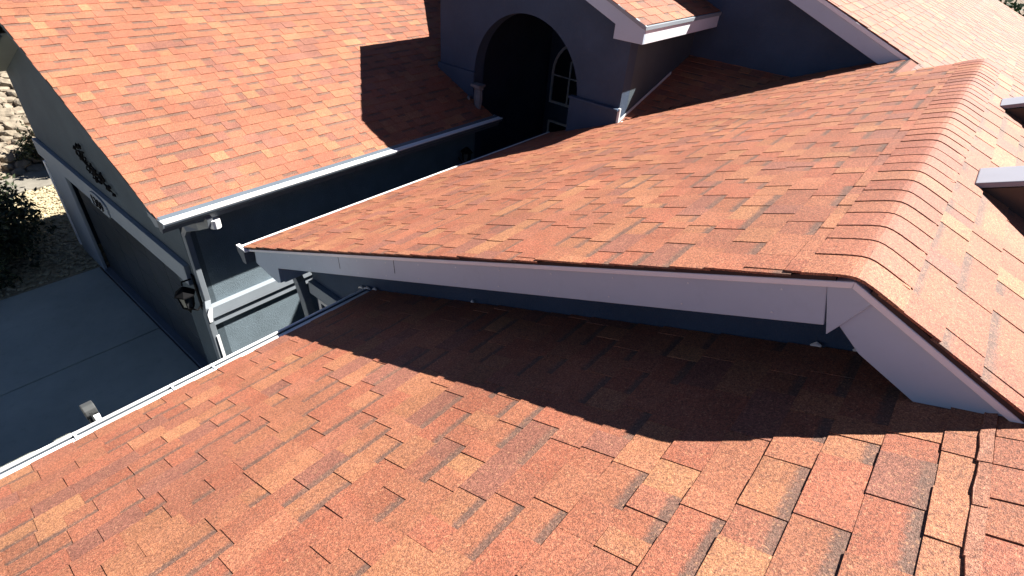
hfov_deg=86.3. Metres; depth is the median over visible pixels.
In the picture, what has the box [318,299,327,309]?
window
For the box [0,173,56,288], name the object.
shrub
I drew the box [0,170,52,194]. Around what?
garden path
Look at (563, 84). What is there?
window
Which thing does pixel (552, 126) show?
window
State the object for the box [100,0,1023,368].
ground
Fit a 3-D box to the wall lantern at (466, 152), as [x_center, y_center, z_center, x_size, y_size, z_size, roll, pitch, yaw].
[-0.759,-2.171,8.991,0.190,0.339,0.282,-11,38,-21]
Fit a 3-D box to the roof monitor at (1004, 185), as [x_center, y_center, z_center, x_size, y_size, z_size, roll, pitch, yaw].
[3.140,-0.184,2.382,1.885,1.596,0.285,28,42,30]
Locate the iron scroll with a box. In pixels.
[73,143,115,196]
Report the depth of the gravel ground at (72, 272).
9.76 m
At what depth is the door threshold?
8.64 m
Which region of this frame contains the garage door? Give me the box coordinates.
[78,189,207,362]
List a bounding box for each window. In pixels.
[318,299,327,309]
[547,119,565,131]
[549,46,576,107]
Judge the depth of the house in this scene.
2.91 m
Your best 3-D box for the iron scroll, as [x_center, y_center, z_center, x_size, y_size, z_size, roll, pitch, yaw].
[-5.587,-1.608,7.278,1.144,0.504,0.048,28,42,30]
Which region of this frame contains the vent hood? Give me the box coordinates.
[79,400,101,423]
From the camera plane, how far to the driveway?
7.89 m
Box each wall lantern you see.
[174,273,202,312]
[458,147,472,163]
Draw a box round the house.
[0,0,1023,575]
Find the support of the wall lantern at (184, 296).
attached to the house
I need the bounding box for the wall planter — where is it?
[467,82,485,108]
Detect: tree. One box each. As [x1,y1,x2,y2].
[998,0,1023,11]
[1003,0,1023,15]
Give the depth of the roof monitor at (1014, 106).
4.06 m
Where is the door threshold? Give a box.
[104,267,208,368]
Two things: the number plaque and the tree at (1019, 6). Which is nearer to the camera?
the number plaque
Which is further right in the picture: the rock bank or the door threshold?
the door threshold
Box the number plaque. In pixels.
[88,191,110,217]
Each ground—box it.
[0,187,108,299]
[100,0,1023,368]
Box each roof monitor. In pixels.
[975,166,1023,218]
[1000,96,1023,122]
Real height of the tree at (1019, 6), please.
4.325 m
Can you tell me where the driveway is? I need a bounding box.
[0,267,199,468]
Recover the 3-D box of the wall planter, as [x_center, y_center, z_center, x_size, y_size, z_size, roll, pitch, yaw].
[-0.596,-3.014,8.688,0.325,0.469,0.152,28,42,30]
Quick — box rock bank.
[0,71,45,179]
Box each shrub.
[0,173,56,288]
[13,115,40,163]
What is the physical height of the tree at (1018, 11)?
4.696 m
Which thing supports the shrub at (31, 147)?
on the rock bank
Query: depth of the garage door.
8.23 m

